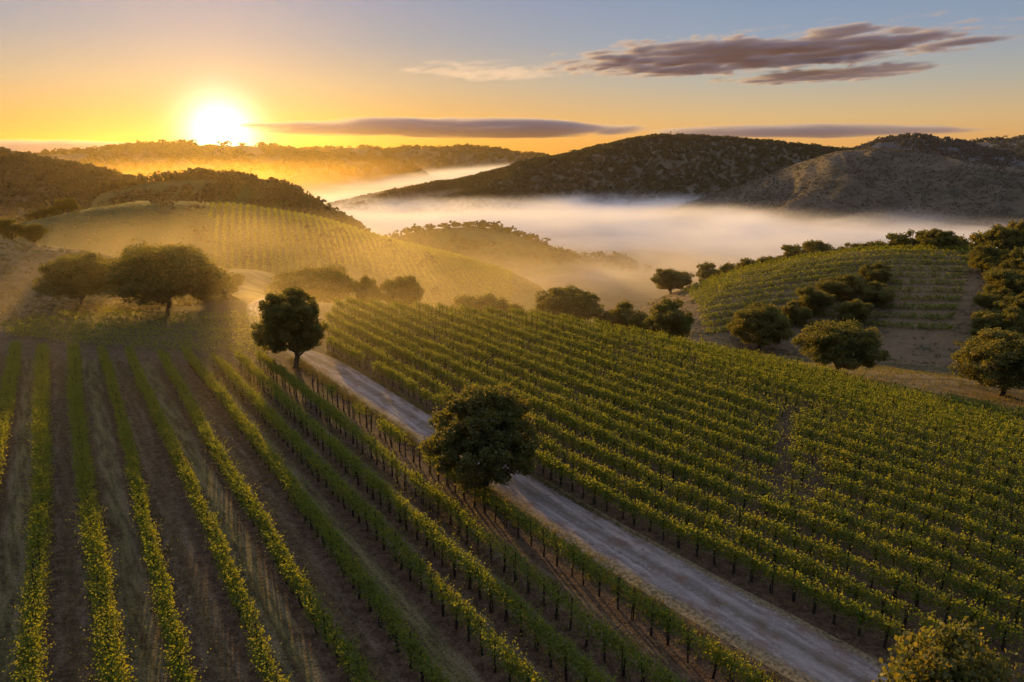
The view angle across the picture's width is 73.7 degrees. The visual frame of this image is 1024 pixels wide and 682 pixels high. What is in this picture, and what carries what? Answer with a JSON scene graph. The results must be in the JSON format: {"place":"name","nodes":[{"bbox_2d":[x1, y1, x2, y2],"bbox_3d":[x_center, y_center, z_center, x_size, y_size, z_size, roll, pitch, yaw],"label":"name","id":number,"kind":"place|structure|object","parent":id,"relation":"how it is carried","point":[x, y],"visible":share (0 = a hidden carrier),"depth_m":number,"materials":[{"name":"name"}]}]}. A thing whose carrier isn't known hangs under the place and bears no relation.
{"place":"outdoors","nodes":[
{"label":"outdoors","id":0,"kind":"place"},
{"bbox_2d":[0,160,104,222],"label":"hill","id":1,"kind":"structure","parent":0,"point":[25,199],"depth_m":420.17,"materials":[{"name":"plant"}]},
{"bbox_2d":[0,147,149,224],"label":"woodland","id":2,"kind":"object","parent":1,"relation":"on","point":[37,165],"visible":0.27,"depth_m":432.04,"materials":[{"name":"plant"}]},
{"bbox_2d":[0,239,117,303],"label":"hill","id":3,"kind":"structure","parent":0,"point":[18,275],"depth_m":99.46,"materials":[{"name":"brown plant"}]},
{"bbox_2d":[18,222,49,243],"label":"oak tree","id":4,"kind":"object","parent":3,"relation":"on","point":[33,232],"visible":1,"depth_m":110.10,"materials":[{"name":"green plant"}]},
{"bbox_2d":[0,239,238,325],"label":"grass","id":5,"kind":"structure","parent":3,"relation":"on","point":[77,303],"depth_m":93.77,"materials":[{"name":"green plant"}]},
{"bbox_2d":[90,179,318,216],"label":"hill","id":6,"kind":"structure","parent":0,"point":[242,195],"depth_m":389.50,"materials":[{"name":"plant"}]},
{"bbox_2d":[89,167,370,230],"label":"woodland","id":7,"kind":"object","parent":6,"relation":"on","point":[270,189],"visible":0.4,"depth_m":393.89,"materials":[{"name":"green plant"}]},
{"bbox_2d":[40,145,433,186],"bbox_3d":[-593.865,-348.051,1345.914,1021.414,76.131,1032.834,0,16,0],"label":"hill","id":8,"kind":"structure","parent":0,"point":[312,176],"depth_m":1233.05,"materials":[{"name":"plant"}]},
{"bbox_2d":[19,139,438,179],"bbox_3d":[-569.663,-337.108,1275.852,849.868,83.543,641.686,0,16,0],"label":"woodland","id":9,"kind":"object","parent":8,"relation":"on","point":[164,146],"visible":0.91,"depth_m":1281.08,"materials":[{"name":"plant"}]},
{"bbox_2d":[0,201,582,324],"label":"hill","id":10,"kind":"structure","parent":0,"point":[126,228],"depth_m":243.01,"materials":[{"name":"green plant"}]},
{"bbox_2d":[16,196,592,326],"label":"scrub","id":11,"kind":"object","parent":10,"relation":"on","point":[162,201],"visible":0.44,"depth_m":250.89,"materials":[{"name":"green plant"}]},
{"bbox_2d":[207,202,515,309],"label":"vineyard","id":12,"kind":"object","parent":10,"relation":"on","point":[401,243],"visible":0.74,"depth_m":251.13,"materials":[{"name":"green plant"}]},
{"bbox_2d":[316,148,541,176],"bbox_3d":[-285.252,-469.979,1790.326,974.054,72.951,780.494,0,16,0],"label":"hill","id":13,"kind":"structure","parent":0,"point":[432,169],"depth_m":1700.71,"materials":[{"name":"plant"}]},
{"bbox_2d":[299,143,551,169],"bbox_3d":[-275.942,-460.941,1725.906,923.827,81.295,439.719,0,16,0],"label":"woodland","id":14,"kind":"object","parent":13,"relation":"on","point":[478,148],"visible":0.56,"depth_m":1767.48,"materials":[{"name":"plant"}]},
{"bbox_2d":[398,227,586,276],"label":"hill","id":15,"kind":"structure","parent":0,"point":[524,265],"depth_m":337.37,"materials":[{"name":"green plant"}]},
{"bbox_2d":[385,220,651,271],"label":"scrub","id":16,"kind":"object","parent":15,"relation":"on","point":[612,261],"visible":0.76,"depth_m":346.44,"materials":[{"name":"green plant"}]},
{"bbox_2d":[0,176,1023,681],"bbox_3d":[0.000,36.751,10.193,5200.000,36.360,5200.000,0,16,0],"label":"ground","id":17,"kind":"structure","parent":0,"point":[460,660],"depth_m":38.32,"materials":[{"name":"green plant"}]},
{"bbox_2d":[0,339,25,497],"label":"vine row","id":18,"kind":"object","parent":17,"relation":"on","point":[10,381],"visible":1,"depth_m":55.02,"materials":[{"name":"green plant"}]},
{"bbox_2d":[1,342,59,681],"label":"vine row","id":19,"kind":"object","parent":17,"relation":"on","point":[42,465],"visible":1,"depth_m":34.30,"materials":[{"name":"green plant"}]},
{"bbox_2d":[32,250,113,306],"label":"oak tree","id":20,"kind":"object","parent":17,"relation":"on","point":[80,276],"visible":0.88,"depth_m":87.17,"materials":[{"name":"green plant"}]},
{"bbox_2d":[58,338,152,681],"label":"vine row","id":21,"kind":"object","parent":17,"relation":"on","point":[92,527],"visible":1,"depth_m":33.23,"materials":[{"name":"green plant"}]},
{"bbox_2d":[0,320,260,345],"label":"vine row","id":22,"kind":"object","parent":17,"relation":"on","point":[36,327],"visible":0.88,"depth_m":75.22,"materials":[{"name":"green plant"}]},
{"bbox_2d":[4,325,263,352],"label":"vineyard row","id":23,"kind":"object","parent":17,"relation":"on","point":[85,341],"visible":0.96,"depth_m":72.22,"materials":[{"name":"green plant"}]},
{"bbox_2d":[13,315,261,336],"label":"vine row","id":24,"kind":"object","parent":17,"relation":"on","point":[110,328],"visible":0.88,"depth_m":77.72,"materials":[{"name":"green plant"}]},
{"bbox_2d":[30,313,259,330],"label":"vine row","id":25,"kind":"object","parent":17,"relation":"on","point":[128,321],"visible":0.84,"depth_m":80.06,"materials":[{"name":"green plant"}]},
{"bbox_2d":[91,342,210,681],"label":"vine row","id":26,"kind":"object","parent":17,"relation":"on","point":[172,634],"visible":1,"depth_m":33.30,"materials":[{"name":"green plant"}]},
{"bbox_2d":[51,309,258,324],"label":"vine row","id":27,"kind":"object","parent":17,"relation":"on","point":[164,317],"visible":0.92,"depth_m":82.49,"materials":[{"name":"green plant"}]},
{"bbox_2d":[97,238,233,307],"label":"oak tree","id":28,"kind":"object","parent":17,"relation":"on","point":[162,274],"visible":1,"depth_m":85.88,"materials":[{"name":"green plant"}]},
{"bbox_2d":[99,307,260,318],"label":"vine row","id":29,"kind":"object","parent":17,"relation":"on","point":[166,312],"visible":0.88,"depth_m":84.90,"materials":[{"name":"green plant"}]},
{"bbox_2d":[123,343,292,681],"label":"vine row","id":30,"kind":"object","parent":17,"relation":"on","point":[188,477],"visible":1,"depth_m":34.27,"materials":[{"name":"green plant"}]},
{"bbox_2d":[155,346,382,681],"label":"vine row","id":31,"kind":"object","parent":17,"relation":"on","point":[276,549],"visible":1,"depth_m":33.82,"materials":[{"name":"green plant"}]},
{"bbox_2d":[250,286,329,367],"bbox_3d":[-20.887,-0.917,64.419,7.312,8.200,7.171,11,19,34],"label":"oak tree","id":32,"kind":"object","parent":17,"relation":"on","point":[283,324],"visible":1,"depth_m":63.09,"materials":[{"name":"green plant"}]},
{"bbox_2d":[264,262,357,302],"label":"oak tree","id":33,"kind":"object","parent":17,"relation":"on","point":[324,285],"visible":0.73,"depth_m":112.33,"materials":[{"name":"green plant"}]},
{"bbox_2d":[177,346,452,681],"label":"vine row","id":34,"kind":"object","parent":17,"relation":"on","point":[355,571],"visible":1,"depth_m":33.91,"materials":[{"name":"green plant"}]},
{"bbox_2d":[352,274,381,305],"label":"oak tree","id":35,"kind":"object","parent":17,"relation":"on","point":[365,288],"visible":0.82,"depth_m":115.21,"materials":[{"name":"green plant"}]},
{"bbox_2d":[207,351,561,681],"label":"vine row","id":36,"kind":"object","parent":17,"relation":"on","point":[229,371],"visible":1,"depth_m":34.22,"materials":[{"name":"green plant"}]},
{"bbox_2d":[376,274,424,306],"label":"oak tree","id":37,"kind":"object","parent":17,"relation":"on","point":[404,290],"visible":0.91,"depth_m":107.01,"materials":[{"name":"green plant"}]},
{"bbox_2d":[231,349,629,681],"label":"vine row","id":38,"kind":"object","parent":17,"relation":"on","point":[468,564],"visible":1,"depth_m":33.33,"materials":[{"name":"green plant"}]},
{"bbox_2d":[254,349,687,681],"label":"vine row","id":39,"kind":"object","parent":17,"relation":"on","point":[325,407],"visible":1,"depth_m":34.49,"materials":[{"name":"green plant"}]},
{"bbox_2d":[445,292,497,312],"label":"oak tree","id":40,"kind":"object","parent":17,"relation":"on","point":[479,303],"visible":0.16,"depth_m":135.51,"materials":[{"name":"green plant"}]},
{"bbox_2d":[419,381,539,494],"bbox_3d":[-1.614,6.084,40.265,7.283,7.460,6.800,-15,21,-43],"label":"oak tree","id":41,"kind":"object","parent":17,"relation":"on","point":[489,430],"visible":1,"depth_m":38.60,"materials":[{"name":"green plant"}]},
{"bbox_2d":[312,373,788,681],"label":"vine row","id":42,"kind":"object","parent":17,"relation":"on","point":[574,555],"visible":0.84,"depth_m":31.79,"materials":[{"name":"green plant"}]},
{"bbox_2d":[534,284,606,322],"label":"oak tree","id":43,"kind":"object","parent":17,"relation":"on","point":[555,300],"visible":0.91,"depth_m":103.28,"materials":[{"name":"green plant"}]},
{"bbox_2d":[324,335,913,647],"bbox_3d":[-2.200,6.067,49.356,2.694,2.204,58.536,-12,19,-36],"label":"vine row","id":44,"kind":"object","parent":17,"relation":"on","point":[734,550],"visible":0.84,"depth_m":34.71,"materials":[{"name":"green plant"}]},
{"bbox_2d":[607,299,650,333],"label":"oak tree","id":45,"kind":"object","parent":17,"relation":"on","point":[625,313],"visible":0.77,"depth_m":103.79,"materials":[{"name":"green plant"}]},
{"bbox_2d":[320,320,988,648],"bbox_3d":[-2.170,5.352,52.111,3.449,2.096,67.722,-12,19,-36],"label":"vine row","id":46,"kind":"object","parent":17,"relation":"on","point":[424,379],"visible":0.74,"depth_m":36.41,"materials":[{"name":"green plant"}]},
{"bbox_2d":[642,297,694,339],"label":"oak tree","id":47,"kind":"object","parent":17,"relation":"on","point":[668,315],"visible":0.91,"depth_m":96.63,"materials":[{"name":"green plant"}]},
{"bbox_2d":[324,311,1023,652],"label":"vine row","id":48,"kind":"object","parent":17,"relation":"on","point":[385,343],"visible":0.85,"depth_m":36.71,"materials":[{"name":"green plant"}]},
{"bbox_2d":[330,304,1023,626],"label":"vine row","id":49,"kind":"object","parent":17,"relation":"on","point":[601,431],"visible":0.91,"depth_m":39.17,"materials":[{"name":"green plant"}]},
{"bbox_2d":[332,296,1023,597],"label":"vine row","id":50,"kind":"object","parent":17,"relation":"on","point":[848,516],"visible":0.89,"depth_m":42.41,"materials":[{"name":"green plant"}]},
{"bbox_2d":[343,295,1023,578],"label":"vine row","id":51,"kind":"object","parent":17,"relation":"on","point":[512,368],"visible":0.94,"depth_m":44.41,"materials":[{"name":"green plant"}]},
{"bbox_2d":[368,298,1023,559],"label":"vine row","id":52,"kind":"object","parent":17,"relation":"on","point":[580,384],"visible":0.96,"depth_m":46.31,"materials":[{"name":"green plant"}]},
{"bbox_2d":[391,299,1023,545],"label":"vine row","id":53,"kind":"object","parent":17,"relation":"on","point":[855,471],"visible":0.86,"depth_m":47.25,"materials":[{"name":"green plant"}]},
{"bbox_2d":[409,299,1023,523],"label":"vine row","id":54,"kind":"object","parent":17,"relation":"on","point":[457,319],"visible":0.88,"depth_m":48.75,"materials":[{"name":"green plant"}]},
{"bbox_2d":[435,303,1023,513],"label":"vine row","id":55,"kind":"object","parent":17,"relation":"on","point":[632,372],"visible":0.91,"depth_m":50.44,"materials":[{"name":"green plant"}]},
{"bbox_2d":[459,304,1023,493],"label":"vine row","id":56,"kind":"object","parent":17,"relation":"on","point":[711,391],"visible":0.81,"depth_m":52.08,"materials":[{"name":"green plant"}]},
{"bbox_2d":[483,305,1023,484],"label":"vine row","id":57,"kind":"object","parent":17,"relation":"on","point":[529,322],"visible":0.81,"depth_m":52.26,"materials":[{"name":"green plant"}]},
{"bbox_2d":[508,307,1023,472],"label":"vine row","id":58,"kind":"object","parent":17,"relation":"on","point":[601,336],"visible":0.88,"depth_m":55.00,"materials":[{"name":"green plant"}]},
{"bbox_2d":[525,308,1023,463],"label":"vine row","id":59,"kind":"object","parent":17,"relation":"on","point":[809,394],"visible":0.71,"depth_m":56.56,"materials":[{"name":"green plant"}]},
{"bbox_2d":[556,311,1023,458],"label":"vine row","id":60,"kind":"object","parent":17,"relation":"on","point":[942,422],"visible":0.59,"depth_m":56.35,"materials":[{"name":"green plant"}]},
{"bbox_2d":[591,317,1023,448],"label":"vine row","id":61,"kind":"object","parent":17,"relation":"on","point":[717,354],"visible":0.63,"depth_m":59.22,"materials":[{"name":"green plant"}]},
{"bbox_2d":[629,325,1023,444],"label":"vine row","id":62,"kind":"object","parent":17,"relation":"on","point":[867,391],"visible":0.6,"depth_m":59.50,"materials":[{"name":"green plant"}]},
{"bbox_2d":[656,325,1023,440],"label":"vine row","id":63,"kind":"object","parent":17,"relation":"on","point":[890,396],"visible":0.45,"depth_m":58.24,"materials":[{"name":"green plant"}]},
{"bbox_2d":[791,317,889,371],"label":"oak tree","id":64,"kind":"object","parent":17,"relation":"on","point":[827,342],"visible":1,"depth_m":72.82,"materials":[{"name":"green plant"}]},
{"bbox_2d":[700,335,1023,439],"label":"vine row","id":65,"kind":"object","parent":17,"relation":"on","point":[862,385],"visible":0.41,"depth_m":62.17,"materials":[{"name":"green plant"}]},
{"bbox_2d":[740,348,1023,431],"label":"vine row","id":66,"kind":"object","parent":17,"relation":"on","point":[960,406],"visible":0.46,"depth_m":60.41,"materials":[{"name":"green plant"}]},
{"bbox_2d":[764,353,1023,423],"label":"vine row","id":67,"kind":"object","parent":17,"relation":"on","point":[935,395],"visible":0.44,"depth_m":61.30,"materials":[{"name":"green plant"}]},
{"bbox_2d":[817,363,1023,420],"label":"vine row","id":68,"kind":"object","parent":17,"relation":"on","point":[951,394],"visible":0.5,"depth_m":62.19,"materials":[{"name":"green plant"}]},
{"bbox_2d":[872,616,1023,681],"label":"bush","id":69,"kind":"object","parent":17,"relation":"on","point":[952,655],"visible":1,"depth_m":23.13,"materials":[{"name":"green plant"}]},
{"bbox_2d":[947,325,1023,395],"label":"oak tree","id":70,"kind":"object","parent":17,"relation":"on","point":[983,353],"visible":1,"depth_m":65.29,"materials":[{"name":"green plant"}]},
{"bbox_2d":[0,0,1023,154],"label":"sky","id":71,"kind":"structure","parent":0,"point":[552,77],"materials":[{"name":"orange"}]},
{"bbox_2d":[246,298,906,681],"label":"gravel track","id":72,"kind":"structure","parent":0,"point":[780,640],"depth_m":33.17,"materials":[{"name":"grey gravel"}]},
{"bbox_2d":[339,137,829,222],"bbox_3d":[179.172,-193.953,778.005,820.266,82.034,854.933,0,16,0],"label":"hill","id":73,"kind":"structure","parent":0,"point":[667,163],"depth_m":702.84,"materials":[{"name":"plant"}]},
{"bbox_2d":[326,132,857,228],"bbox_3d":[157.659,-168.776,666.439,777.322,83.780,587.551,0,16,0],"label":"woodland","id":74,"kind":"object","parent":73,"relation":"on","point":[463,185],"visible":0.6,"depth_m":693.68,"materials":[{"name":"green plant"}]},
{"bbox_2d":[622,148,1023,243],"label":"hill","id":75,"kind":"structure","parent":0,"point":[691,229],"depth_m":486.20,"materials":[{"name":"brown plant"}]},
{"bbox_2d":[539,148,1023,246],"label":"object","id":76,"kind":"structure","parent":75,"relation":"on","point":[686,205],"depth_m":499.42,"materials":[{"name":"plant"}]},
{"bbox_2d":[635,249,1012,374],"bbox_3d":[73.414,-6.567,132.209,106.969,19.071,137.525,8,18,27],"label":"hill","id":77,"kind":"structure","parent":0,"point":[898,342],"depth_m":131.74,"materials":[{"name":"green plant"}]},
{"bbox_2d":[651,268,695,293],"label":"oak tree","id":78,"kind":"object","parent":77,"relation":"on","point":[670,280],"visible":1,"depth_m":165.78,"materials":[{"name":"green plant"}]},
{"bbox_2d":[726,301,795,349],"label":"oak tree","id":79,"kind":"object","parent":77,"relation":"on","point":[761,322],"visible":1,"depth_m":115.88,"materials":[{"name":"green plant"}]},
{"bbox_2d":[781,299,812,324],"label":"bush","id":80,"kind":"object","parent":77,"relation":"on","point":[793,311],"visible":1,"depth_m":126.15,"materials":[{"name":"green plant"}]},
{"bbox_2d":[792,284,835,312],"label":"bush","id":81,"kind":"object","parent":77,"relation":"on","point":[811,299],"visible":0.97,"depth_m":129.26,"materials":[{"name":"green plant"}]},
{"bbox_2d":[681,247,969,292],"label":"vine row","id":82,"kind":"object","parent":77,"relation":"on","point":[900,249],"visible":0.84,"depth_m":158.74,"materials":[{"name":"green plant"}]},
{"bbox_2d":[685,251,968,292],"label":"vine row","id":83,"kind":"object","parent":77,"relation":"on","point":[774,267],"visible":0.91,"depth_m":155.71,"materials":[{"name":"green plant"}]},
{"bbox_2d":[701,310,953,325],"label":"vine row","id":84,"kind":"object","parent":77,"relation":"on","point":[927,315],"visible":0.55,"depth_m":128.32,"materials":[{"name":"green plant"}]},
{"bbox_2d":[681,244,974,290],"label":"vine row","id":85,"kind":"object","parent":77,"relation":"on","point":[854,248],"visible":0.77,"depth_m":162.19,"materials":[{"name":"green plant"}]},
{"bbox_2d":[689,258,967,294],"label":"vine row","id":86,"kind":"object","parent":77,"relation":"on","point":[859,261],"visible":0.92,"depth_m":152.32,"materials":[{"name":"green plant"}]},
{"bbox_2d":[697,301,959,318],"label":"vine row","id":87,"kind":"object","parent":77,"relation":"on","point":[717,313],"visible":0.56,"depth_m":131.37,"materials":[{"name":"green plant"}]},
{"bbox_2d":[689,264,969,296],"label":"vine row","id":88,"kind":"object","parent":77,"relation":"on","point":[823,270],"visible":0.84,"depth_m":149.37,"materials":[{"name":"green plant"}]},
{"bbox_2d":[693,271,966,300],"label":"vine row","id":89,"kind":"object","parent":77,"relation":"on","point":[823,275],"visible":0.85,"depth_m":146.05,"materials":[{"name":"green plant"}]},
{"bbox_2d":[697,292,962,312],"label":"vine row","id":90,"kind":"object","parent":77,"relation":"on","point":[777,301],"visible":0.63,"depth_m":136.03,"materials":[{"name":"green plant"}]},
{"bbox_2d":[704,318,955,333],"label":"vine row","id":91,"kind":"object","parent":77,"relation":"on","point":[885,325],"visible":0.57,"depth_m":125.33,"materials":[{"name":"green plant"}]},
{"bbox_2d":[695,277,965,303],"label":"vine row","id":92,"kind":"object","parent":77,"relation":"on","point":[739,293],"visible":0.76,"depth_m":142.44,"materials":[{"name":"green plant"}]},
{"bbox_2d":[698,284,964,306],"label":"vine row","id":93,"kind":"object","parent":77,"relation":"on","point":[955,289],"visible":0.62,"depth_m":139.12,"materials":[{"name":"green plant"}]},
{"bbox_2d":[814,273,862,297],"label":"bush","id":94,"kind":"object","parent":77,"relation":"on","point":[848,283],"visible":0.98,"depth_m":135.22,"materials":[{"name":"green plant"}]},
{"bbox_2d":[834,299,874,321],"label":"bush","id":95,"kind":"object","parent":77,"relation":"on","point":[855,309],"visible":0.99,"depth_m":125.30,"materials":[{"name":"green plant"}]},
{"bbox_2d":[858,262,894,280],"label":"bush","id":96,"kind":"object","parent":77,"relation":"on","point":[877,271],"visible":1,"depth_m":141.66,"materials":[{"name":"green plant"}]},
{"bbox_2d":[859,280,897,304],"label":"bush","id":97,"kind":"object","parent":77,"relation":"on","point":[873,291],"visible":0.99,"depth_m":131.74,"materials":[{"name":"green plant"}]},
{"bbox_2d":[916,228,961,249],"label":"oak tree","id":98,"kind":"object","parent":77,"relation":"on","point":[937,237],"visible":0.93,"depth_m":159.99,"materials":[{"name":"green plant"}]},
{"bbox_2d":[967,244,1002,272],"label":"oak tree","id":99,"kind":"object","parent":77,"relation":"on","point":[985,250],"visible":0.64,"depth_m":138.48,"materials":[{"name":"green plant"}]},
{"bbox_2d":[972,286,1015,310],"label":"bush","id":100,"kind":"object","parent":77,"relation":"on","point":[982,299],"visible":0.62,"depth_m":123.22,"materials":[{"name":"green plant"}]},
{"bbox_2d":[968,306,1023,330],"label":"oak tree","id":101,"kind":"object","parent":77,"relation":"on","point":[1012,312],"visible":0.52,"depth_m":115.60,"materials":[{"name":"green plant"}]},
{"bbox_2d":[976,223,1023,250],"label":"oak tree","id":102,"kind":"object","parent":77,"relation":"on","point":[1001,237],"visible":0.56,"depth_m":162.05,"materials":[{"name":"green plant"}]},
{"bbox_2d":[982,269,1022,291],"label":"oak tree","id":103,"kind":"object","parent":77,"relation":"on","point":[1002,278],"visible":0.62,"depth_m":127.40,"materials":[{"name":"green plant"}]},
{"bbox_2d":[868,138,1023,165],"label":"hill","id":104,"kind":"structure","parent":0,"point":[897,146],"depth_m":1182.39,"materials":[{"name":"brown plant"}]},
{"bbox_2d":[850,132,1023,164],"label":"woodland","id":105,"kind":"object","parent":104,"relation":"on","point":[987,156],"visible":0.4,"depth_m":1191.86,"materials":[{"name":"plant"}]},
{"bbox_2d":[977,140,1023,155],"bbox_3d":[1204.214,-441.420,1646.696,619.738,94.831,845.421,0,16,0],"label":"hill","id":106,"kind":"structure","parent":0,"point":[984,144],"depth_m":1684.83,"materials":[{"name":"plant"}]},
{"bbox_2d":[968,135,1023,154],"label":"woodland","id":107,"kind":"object","parent":106,"relation":"on","point":[990,140],"visible":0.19,"depth_m":1692.99,"materials":[{"name":"plant"}]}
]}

